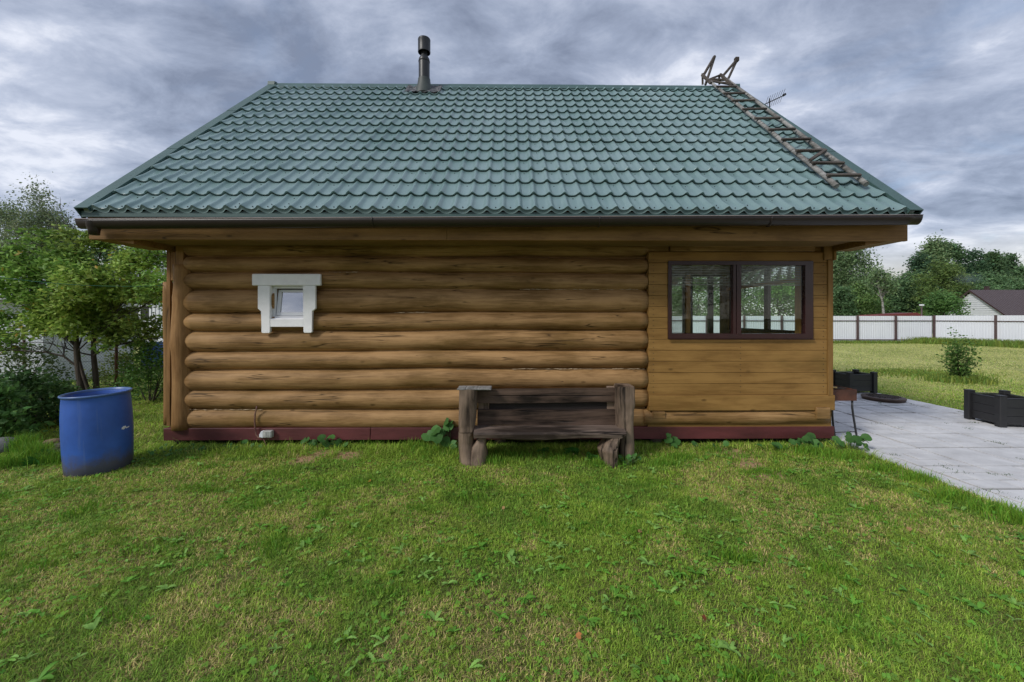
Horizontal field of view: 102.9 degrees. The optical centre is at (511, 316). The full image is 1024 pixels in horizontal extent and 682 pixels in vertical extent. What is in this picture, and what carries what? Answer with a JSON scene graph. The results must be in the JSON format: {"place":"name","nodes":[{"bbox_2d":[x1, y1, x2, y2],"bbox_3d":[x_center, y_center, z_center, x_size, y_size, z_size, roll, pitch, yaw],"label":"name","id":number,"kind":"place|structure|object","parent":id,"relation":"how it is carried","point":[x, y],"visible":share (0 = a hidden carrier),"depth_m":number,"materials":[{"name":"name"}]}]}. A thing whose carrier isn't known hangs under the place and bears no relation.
{"place":"outdoors","nodes":[
{"label":"outdoors","id":0,"kind":"place"},
{"bbox_2d":[111,268,166,341],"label":"white house","id":1,"kind":"structure","parent":0,"point":[150,311],"depth_m":23.70,"materials":[{"name":"white"}]},
{"bbox_2d":[134,305,150,319],"bbox_3d":[-21.628,-0.260,23.725,1.319,0.869,0.085,0,0,-1],"label":"window","id":2,"kind":"structure","parent":1,"relation":"in","point":[148,309],"depth_m":23.71,"materials":[{"name":"white"}]},
{"bbox_2d":[0,334,1023,681],"bbox_3d":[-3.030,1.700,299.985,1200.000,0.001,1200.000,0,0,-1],"label":"ground","id":3,"kind":"structure","parent":0,"point":[530,626],"depth_m":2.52,"materials":[{"name":"green plant"}]},
{"bbox_2d":[0,437,16,452],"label":"stone","id":4,"kind":"object","parent":3,"relation":"on","point":[2,442],"visible":0.24,"depth_m":5.09,"materials":[{"name":"grey stone"}]},
{"bbox_2d":[0,195,25,250],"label":"birch tree","id":5,"kind":"object","parent":3,"relation":"on","point":[3,212],"visible":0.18,"depth_m":35.48,"materials":[{"name":"green plant"}]},
{"bbox_2d":[0,377,58,439],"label":"shrub","id":6,"kind":"object","parent":3,"relation":"on","point":[23,422],"visible":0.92,"depth_m":5.52,"materials":[{"name":"green plant"}]},
{"bbox_2d":[21,456,39,466],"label":"fern","id":7,"kind":"object","parent":3,"relation":"on","point":[30,458],"visible":0.82,"depth_m":4.62,"materials":[{"name":"green plant"}]},
{"bbox_2d":[0,339,76,388],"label":"shrub","id":8,"kind":"object","parent":3,"relation":"on","point":[16,357],"visible":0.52,"depth_m":8.82,"materials":[{"name":"green plant"}]},
{"bbox_2d":[0,357,79,428],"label":"shrub","id":9,"kind":"object","parent":3,"relation":"on","point":[24,379],"visible":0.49,"depth_m":6.12,"materials":[{"name":"green plant"}]},
{"bbox_2d":[0,171,85,257],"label":"birch tree","id":10,"kind":"object","parent":3,"relation":"on","point":[52,216],"visible":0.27,"depth_m":33.07,"materials":[{"name":"green plant"}]},
{"bbox_2d":[43,438,59,443],"bbox_3d":[-6.110,1.676,5.422,0.205,0.106,0.160,0,0,-1],"label":"stone","id":11,"kind":"object","parent":3,"relation":"on","point":[54,441],"visible":0.45,"depth_m":5.39,"materials":[{"name":"beige stone"}]},
{"bbox_2d":[12,375,101,422],"bbox_3d":[-7.581,1.344,6.747,1.322,0.777,1.118,0,0,-1],"label":"shrub","id":12,"kind":"object","parent":3,"relation":"on","point":[60,385],"visible":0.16,"depth_m":6.71,"materials":[{"name":"green plant"}]},
{"bbox_2d":[54,442,59,451],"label":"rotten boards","id":13,"kind":"object","parent":3,"relation":"on","point":[56,446],"visible":0.09,"depth_m":5.08,"materials":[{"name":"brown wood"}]},
{"bbox_2d":[0,276,152,382],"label":"fence","id":14,"kind":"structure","parent":3,"relation":"on","point":[70,356],"depth_m":10.51,"materials":[{"name":"grey metal"}]},
{"bbox_2d":[0,331,162,388],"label":"chain link fence","id":15,"kind":"object","parent":3,"relation":"on","point":[115,361],"visible":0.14,"depth_m":9.10,"materials":[{"name":"metal"}]},
{"bbox_2d":[0,199,172,389],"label":"fruit tree","id":16,"kind":"object","parent":3,"relation":"on","point":[76,311],"visible":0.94,"depth_m":7.64,"materials":[{"name":"green plant"}]},
{"bbox_2d":[58,387,133,477],"bbox_3d":[-4.609,1.268,4.546,0.584,0.865,0.584,-1,1,-1],"label":"water barrel","id":17,"kind":"object","parent":3,"relation":"on","point":[96,427],"visible":0.99,"depth_m":4.35,"materials":[{"name":"blue plastic"}]},
{"bbox_2d":[85,246,123,266],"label":"broadleaf tree","id":18,"kind":"object","parent":3,"relation":"on","point":[102,256],"visible":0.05,"depth_m":40.40,"materials":[{"name":"green plant"}]},
{"bbox_2d":[84,350,157,387],"bbox_3d":[-9.597,1.248,10.101,1.495,0.960,1.140,0,0,-1],"label":"shrub","id":19,"kind":"object","parent":3,"relation":"on","point":[105,376],"visible":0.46,"depth_m":9.92,"materials":[{"name":"green plant"}]},
{"bbox_2d":[100,246,166,267],"bbox_3d":[-35.642,-3.447,39.696,8.467,10.681,8.257,0,0,-1],"label":"broadleaf tree","id":20,"kind":"object","parent":3,"relation":"on","point":[160,265],"visible":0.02,"depth_m":39.19,"materials":[{"name":"green plant"}]},
{"bbox_2d":[106,335,163,403],"bbox_3d":[-7.279,1.010,8.158,1.217,1.472,1.324,0,0,-22],"label":"shrub","id":21,"kind":"object","parent":3,"relation":"on","point":[141,355],"visible":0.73,"depth_m":8.00,"materials":[{"name":"green plant"}]},
{"bbox_2d":[141,342,162,370],"bbox_3d":[-11.509,1.260,13.087,0.592,0.880,0.592,0,0,-1],"label":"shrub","id":22,"kind":"object","parent":3,"relation":"on","point":[157,354],"visible":0.12,"depth_m":12.94,"materials":[{"name":"green plant"}]},
{"bbox_2d":[147,443,202,459],"bbox_3d":[-4.141,1.652,4.953,0.712,0.100,0.358,0,0,24],"label":"broadleaf weed","id":23,"kind":"object","parent":3,"relation":"on","point":[152,452],"visible":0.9,"depth_m":5.00,"materials":[{"name":"green plant"}]},
{"bbox_2d":[183,443,225,450],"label":"broadleaf weed","id":24,"kind":"object","parent":3,"relation":"on","point":[202,447],"visible":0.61,"depth_m":5.11,"materials":[{"name":"green plant"}]},
{"bbox_2d":[227,439,260,450],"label":"broadleaf weed","id":25,"kind":"object","parent":3,"relation":"on","point":[245,441],"visible":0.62,"depth_m":5.18,"materials":[{"name":"green plant"}]},
{"bbox_2d":[300,437,328,447],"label":"broadleaf weed","id":26,"kind":"object","parent":3,"relation":"on","point":[313,442],"visible":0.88,"depth_m":5.24,"materials":[{"name":"green plant"}]},
{"bbox_2d":[317,434,347,447],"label":"broadleaf weed","id":27,"kind":"object","parent":3,"relation":"on","point":[322,437],"visible":0.85,"depth_m":5.23,"materials":[{"name":"green plant"}]},
{"bbox_2d":[421,425,456,448],"bbox_3d":[-0.922,1.548,5.151,0.470,0.308,0.229,0,0,-1],"label":"broadleaf weed","id":28,"kind":"object","parent":3,"relation":"on","point":[436,433],"visible":0.84,"depth_m":5.14,"materials":[{"name":"green plant"}]},
{"bbox_2d":[441,418,452,435],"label":"broadleaf weed","id":29,"kind":"object","parent":3,"relation":"on","point":[447,426],"visible":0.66,"depth_m":5.29,"materials":[{"name":"green plant"}]},
{"bbox_2d":[73,81,923,444],"bbox_3d":[-0.138,-1.531,8.360,9.609,6.522,7.661,0,0,-1],"label":"log cabin","id":30,"kind":"object","parent":3,"relation":"on","point":[349,263],"visible":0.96,"depth_m":5.34,"materials":[{"name":"brown wood"}]},
{"bbox_2d":[254,406,273,444],"bbox_3d":[-3.215,1.443,5.277,0.242,0.577,0.073,0,0,-1],"label":"junction box","id":31,"kind":"object","parent":30,"relation":"attached to","point":[263,434],"visible":0.97,"depth_m":5.26,"materials":[{"name":"white plastic"}]},
{"bbox_2d":[252,274,321,332],"bbox_3d":[-2.904,-0.169,5.366,0.878,0.763,0.249,0,0,-1],"label":"small window","id":32,"kind":"structure","parent":30,"relation":"in","point":[295,306],"depth_m":5.25,"materials":[{"name":"white paint"}]},
{"bbox_2d":[405,35,441,92],"bbox_3d":[-1.742,-4.943,8.101,0.695,1.182,0.386,0,0,-1],"label":"chimney pipe","id":33,"kind":"object","parent":30,"relation":"on","point":[424,85],"visible":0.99,"depth_m":8.01,"materials":[{"name":"grey metal"}]},
{"bbox_2d":[672,275,684,332],"bbox_3d":[2.831,-0.210,7.954,1.102,1.220,0.100,0,0,-1],"label":"window","id":34,"kind":"structure","parent":30,"relation":"in","point":[682,291],"depth_m":7.91,"materials":[{"name":"clear glass"}]},
{"bbox_2d":[690,275,722,332],"bbox_3d":[3.862,-0.210,7.966,0.756,1.220,0.103,0,0,-1],"label":"window","id":35,"kind":"structure","parent":30,"relation":"in","point":[710,290],"depth_m":7.96,"materials":[{"name":"clear glass"}]},
{"bbox_2d":[667,261,814,339],"bbox_3d":[2.998,-0.216,5.389,1.916,1.030,0.147,0,0,-1],"label":"window","id":36,"kind":"structure","parent":30,"relation":"in","point":[735,269],"depth_m":5.35,"materials":[{"name":"brown glass"}]},
{"bbox_2d":[727,267,794,332],"bbox_3d":[4.131,-0.285,6.822,0.103,1.070,1.840,0,0,-1],"label":"window","id":37,"kind":"structure","parent":30,"relation":"in","point":[767,289],"depth_m":6.62,"materials":[{"name":"clear glass"}]},
{"bbox_2d":[765,90,785,106],"bbox_3d":[6.016,-4.476,9.361,0.666,1.302,0.603,0,0,-1],"label":"tv antenna","id":38,"kind":"object","parent":30,"relation":"attached to","point":[783,95],"visible":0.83,"depth_m":9.35,"materials":[{"name":"black metal"}]},
{"bbox_2d":[701,55,868,188],"bbox_3d":[4.220,-3.613,6.949,0.876,4.081,3.987,0,0,7],"label":"roof ladder","id":39,"kind":"object","parent":30,"relation":"attached to","point":[809,162],"visible":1,"depth_m":6.27,"materials":[{"name":"grey wood"}]},
{"bbox_2d":[0,444,1023,681],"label":"clover","id":40,"kind":"object","parent":3,"relation":"on","point":[406,636],"visible":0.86,"depth_m":2.69,"materials":[{"name":"green plant"}]},
{"bbox_2d":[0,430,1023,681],"bbox_3d":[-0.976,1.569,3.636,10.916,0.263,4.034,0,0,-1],"label":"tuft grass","id":41,"kind":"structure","parent":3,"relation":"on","point":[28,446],"depth_m":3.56,"materials":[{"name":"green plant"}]},
{"bbox_2d":[0,448,1023,681],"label":"dandelion leaves","id":42,"kind":"object","parent":3,"relation":"on","point":[511,557],"visible":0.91,"depth_m":2.72,"materials":[{"name":"green plant"}]},
{"bbox_2d":[537,447,548,452],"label":"fern","id":43,"kind":"object","parent":3,"relation":"on","point":[544,449],"visible":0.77,"depth_m":5.04,"materials":[{"name":"green plant"}]},
{"bbox_2d":[458,383,634,467],"bbox_3d":[0.418,1.273,4.774,2.090,0.913,0.436,0,0,-1],"label":"garden bench","id":44,"kind":"object","parent":3,"relation":"on","point":[606,414],"visible":0.94,"depth_m":4.85,"materials":[{"name":"brown wood"}]},
{"bbox_2d":[457,386,491,389],"bbox_3d":[-0.433,0.832,4.756,0.392,0.019,0.200,0,0,-1],"label":"loose board","id":45,"kind":"object","parent":44,"relation":"on","point":[474,388],"visible":1,"depth_m":4.69,"materials":[{"name":"grey wood"}]},
{"bbox_2d":[564,447,578,454],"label":"fern","id":46,"kind":"object","parent":3,"relation":"on","point":[573,449],"visible":0.83,"depth_m":4.97,"materials":[{"name":"green plant"}]},
{"bbox_2d":[576,632,581,638],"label":"fallen leaf","id":47,"kind":"object","parent":3,"relation":"on","point":[578,635],"visible":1,"depth_m":2.13,"materials":[{"name":"orange plant"}]},
{"bbox_2d":[586,452,599,459],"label":"fern","id":48,"kind":"object","parent":3,"relation":"on","point":[590,455],"visible":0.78,"depth_m":4.83,"materials":[{"name":"green plant"}]},
{"bbox_2d":[618,453,641,465],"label":"broadleaf weed","id":49,"kind":"object","parent":3,"relation":"on","point":[628,456],"visible":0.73,"depth_m":4.65,"materials":[{"name":"green plant"}]},
{"bbox_2d":[664,433,680,448],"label":"broadleaf weed","id":50,"kind":"object","parent":3,"relation":"on","point":[674,441],"visible":0.91,"depth_m":5.24,"materials":[{"name":"green plant"}]},
{"bbox_2d":[672,278,703,315],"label":"broadleaf tree","id":51,"kind":"object","parent":3,"relation":"on","point":[679,298],"visible":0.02,"depth_m":48.67,"materials":[{"name":"green plant"}]},
{"bbox_2d":[691,441,728,447],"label":"broadleaf weed","id":52,"kind":"object","parent":3,"relation":"on","point":[725,443],"visible":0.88,"depth_m":5.16,"materials":[{"name":"green plant"}]},
{"bbox_2d":[672,277,751,315],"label":"broadleaf tree","id":53,"kind":"object","parent":3,"relation":"on","point":[697,310],"visible":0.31,"depth_m":43.23,"materials":[{"name":"green plant"}]},
{"bbox_2d":[701,270,785,315],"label":"broadleaf tree","id":54,"kind":"object","parent":3,"relation":"on","point":[745,290],"visible":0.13,"depth_m":49.14,"materials":[{"name":"green plant"}]},
{"bbox_2d":[741,268,794,315],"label":"broadleaf tree","id":55,"kind":"object","parent":3,"relation":"on","point":[778,293],"visible":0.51,"depth_m":43.87,"materials":[{"name":"green plant"}]},
{"bbox_2d":[755,438,796,449],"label":"broadleaf weed","id":56,"kind":"object","parent":3,"relation":"on","point":[791,441],"visible":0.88,"depth_m":5.09,"materials":[{"name":"green plant"}]},
{"bbox_2d":[774,270,838,315],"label":"broadleaf tree","id":57,"kind":"object","parent":3,"relation":"on","point":[790,299],"depth_m":50.97,"materials":[{"name":"green plant"}]},
{"bbox_2d":[796,432,822,447],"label":"broadleaf weed","id":58,"kind":"object","parent":3,"relation":"on","point":[809,438],"visible":0.7,"depth_m":5.15,"materials":[{"name":"green plant"}]},
{"bbox_2d":[833,283,861,315],"bbox_3d":[32.259,-0.739,40.381,3.866,5.278,3.798,0,0,-24],"label":"broadleaf tree","id":59,"kind":"object","parent":3,"relation":"on","point":[843,305],"visible":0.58,"depth_m":39.73,"materials":[{"name":"green plant"}]},
{"bbox_2d":[833,254,861,312],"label":"birch tree","id":60,"kind":"object","parent":3,"relation":"on","point":[844,277],"visible":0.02,"depth_m":45.28,"materials":[{"name":"green plant"}]},
{"bbox_2d":[672,315,1023,341],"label":"sheet fence","id":61,"kind":"object","parent":3,"relation":"on","point":[897,328],"visible":0.31,"depth_m":26.53,"materials":[{"name":"white metal"}]},
{"bbox_2d":[824,431,871,451],"bbox_3d":[4.155,1.573,5.075,0.671,0.259,0.278,0,0,-1],"label":"broadleaf weed","id":62,"kind":"object","parent":3,"relation":"on","point":[854,439],"visible":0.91,"depth_m":5.07,"materials":[{"name":"green plant"}]},
{"bbox_2d":[833,247,890,301],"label":"birch tree","id":63,"kind":"object","parent":3,"relation":"on","point":[848,260],"visible":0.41,"depth_m":43.31,"materials":[{"name":"green plant"}]},
{"bbox_2d":[834,280,893,315],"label":"broadleaf tree","id":64,"kind":"object","parent":3,"relation":"on","point":[863,302],"visible":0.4,"depth_m":41.57,"materials":[{"name":"green plant"}]},
{"bbox_2d":[854,275,900,313],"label":"broadleaf tree","id":65,"kind":"object","parent":3,"relation":"on","point":[886,297],"visible":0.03,"depth_m":58.56,"materials":[{"name":"green plant"}]},
{"bbox_2d":[858,266,901,313],"bbox_3d":[34.928,-1.540,38.491,3.179,6.648,2.945,0,0,-33],"label":"birch tree","id":66,"kind":"object","parent":3,"relation":"on","point":[886,280],"visible":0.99,"depth_m":38.16,"materials":[{"name":"green plant"}]},
{"bbox_2d":[866,291,897,312],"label":"broadleaf tree","id":67,"kind":"object","parent":3,"relation":"on","point":[881,305],"visible":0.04,"depth_m":59.09,"materials":[{"name":"green plant"}]},
{"bbox_2d":[885,285,915,312],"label":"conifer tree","id":68,"kind":"object","parent":3,"relation":"on","point":[890,297],"visible":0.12,"depth_m":58.04,"materials":[{"name":"green plant"}]},
{"bbox_2d":[885,270,942,312],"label":"broadleaf tree","id":69,"kind":"object","parent":3,"relation":"on","point":[905,294],"visible":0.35,"depth_m":56.15,"materials":[{"name":"green plant"}]},
{"bbox_2d":[892,251,940,306],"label":"conifer tree","id":70,"kind":"object","parent":3,"relation":"on","point":[916,263],"visible":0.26,"depth_m":60.21,"materials":[{"name":"green plant"}]},
{"bbox_2d":[908,229,966,288],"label":"birch tree","id":71,"kind":"object","parent":3,"relation":"on","point":[934,248],"visible":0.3,"depth_m":61.70,"materials":[{"name":"green plant"}]},
{"bbox_2d":[902,258,986,314],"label":"broadleaf tree","id":72,"kind":"object","parent":3,"relation":"on","point":[946,272],"visible":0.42,"depth_m":50.07,"materials":[{"name":"green plant"}]},
{"bbox_2d":[917,289,974,333],"bbox_3d":[42.746,-0.305,40.576,4.274,4.989,4.673,0,0,25],"label":"broadleaf tree","id":73,"kind":"object","parent":3,"relation":"on","point":[937,302],"visible":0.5,"depth_m":39.88,"materials":[{"name":"green plant"}]},
{"bbox_2d":[940,239,971,276],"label":"broadleaf tree","id":74,"kind":"object","parent":3,"relation":"on","point":[957,254],"visible":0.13,"depth_m":63.56,"materials":[{"name":"green plant"}]},
{"bbox_2d":[935,327,983,377],"bbox_3d":[11.700,0.998,10.675,1.045,1.460,0.877,0,0,-39],"label":"young bush","id":75,"kind":"object","parent":3,"relation":"on","point":[956,356],"visible":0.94,"depth_m":10.63,"materials":[{"name":"green plant"}]},
{"bbox_2d":[949,246,980,276],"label":"conifer tree","id":76,"kind":"object","parent":3,"relation":"on","point":[967,270],"visible":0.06,"depth_m":65.92,"materials":[{"name":"green plant"}]},
{"bbox_2d":[940,268,1004,296],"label":"broadleaf tree","id":77,"kind":"object","parent":3,"relation":"on","point":[974,279],"visible":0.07,"depth_m":55.26,"materials":[{"name":"green plant"}]},
{"bbox_2d":[962,248,1002,287],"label":"conifer tree","id":78,"kind":"object","parent":3,"relation":"on","point":[981,262],"visible":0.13,"depth_m":66.00,"materials":[{"name":"green plant"}]},
{"bbox_2d":[965,265,1023,289],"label":"broadleaf tree","id":79,"kind":"object","parent":3,"relation":"on","point":[989,274],"visible":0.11,"depth_m":59.18,"materials":[{"name":"green plant"}]},
{"bbox_2d":[978,249,1018,284],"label":"conifer tree","id":80,"kind":"object","parent":3,"relation":"on","point":[1001,264],"visible":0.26,"depth_m":66.08,"materials":[{"name":"green plant"}]},
{"bbox_2d":[991,273,1023,289],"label":"broadleaf tree","id":81,"kind":"object","parent":3,"relation":"on","point":[1014,281],"visible":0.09,"depth_m":60.27,"materials":[{"name":"green plant"}]},
{"bbox_2d":[1001,250,1023,274],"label":"conifer tree","id":82,"kind":"object","parent":3,"relation":"on","point":[1014,257],"visible":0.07,"depth_m":70.21,"materials":[{"name":"green plant"}]},
{"bbox_2d":[1006,266,1023,280],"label":"broadleaf tree","id":83,"kind":"object","parent":3,"relation":"on","point":[1020,270],"visible":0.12,"depth_m":66.81,"materials":[{"name":"green plant"}]},
{"bbox_3d":[-5.757,0.571,4.382,0.080,2.258,0.080,0,0,-1],"label":"line pole","id":84,"kind":"object","parent":3,"relation":"on","visible":0},
{"bbox_2d":[0,277,163,286],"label":"washing line","id":85,"kind":"object","parent":84,"relation":"attached to","point":[74,284],"visible":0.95,"depth_m":4.89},
{"bbox_2d":[0,0,1023,315],"label":"sky","id":86,"kind":"structure","parent":0,"point":[925,97],"materials":[{"name":"grey"}]},
{"bbox_2d":[859,313,922,315],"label":"shed","id":87,"kind":"structure","parent":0,"point":[901,314],"depth_m":34.34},
{"bbox_2d":[828,392,1023,510],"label":"paved terrace","id":88,"kind":"structure","parent":0,"point":[934,437],"depth_m":5.41,"materials":[{"name":"grey concrete"}]},
{"bbox_2d":[831,385,857,435],"bbox_3d":[4.480,1.328,5.896,0.411,0.689,0.800,0,0,-1],"label":"brazier","id":89,"kind":"object","parent":88,"relation":"on","point":[846,394],"visible":0.35,"depth_m":5.50,"materials":[{"name":"metal"}]},
{"bbox_2d":[833,369,877,392],"bbox_3d":[7.608,1.440,9.107,0.710,0.460,0.542,0,0,-6],"label":"planter box","id":90,"kind":"object","parent":88,"relation":"on","point":[857,380],"visible":0.84,"depth_m":8.88,"materials":[{"name":"wood"}]},
{"bbox_2d":[861,393,906,402],"bbox_3d":[7.451,1.629,8.190,0.690,0.079,0.690,0,0,-1],"label":"well lid","id":91,"kind":"object","parent":88,"relation":"on","point":[886,398],"visible":1,"depth_m":8.04,"materials":[{"name":"brown plastic"}]},
{"bbox_2d":[963,389,1023,427],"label":"planter box","id":92,"kind":"object","parent":88,"relation":"on","point":[1002,408],"visible":1,"depth_m":6.30,"materials":[{"name":"wood"}]},
{"bbox_2d":[833,343,1023,410],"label":"mown lawn grass","id":93,"kind":"structure","parent":0,"point":[900,392],"depth_m":12.52,"materials":[{"name":"green plant"}]},
{"bbox_2d":[833,336,1023,385],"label":"tall grass","id":94,"kind":"structure","parent":0,"point":[937,375],"depth_m":12.49,"materials":[{"name":"green plant"}]},
{"bbox_2d":[948,286,1023,314],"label":"neighbour house","id":95,"kind":"structure","parent":0,"point":[986,301],"depth_m":44.49,"materials":[{"name":"white"}]},
{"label":"joint sand","id":96,"kind":"structure","parent":0,"visible":0},
{"bbox_2d":[875,402,1022,500],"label":"joint weeds","id":97,"kind":"object","parent":96,"relation":"on","point":[958,466],"visible":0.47,"depth_m":4.54,"materials":[{"name":"green plant"}]}
]}

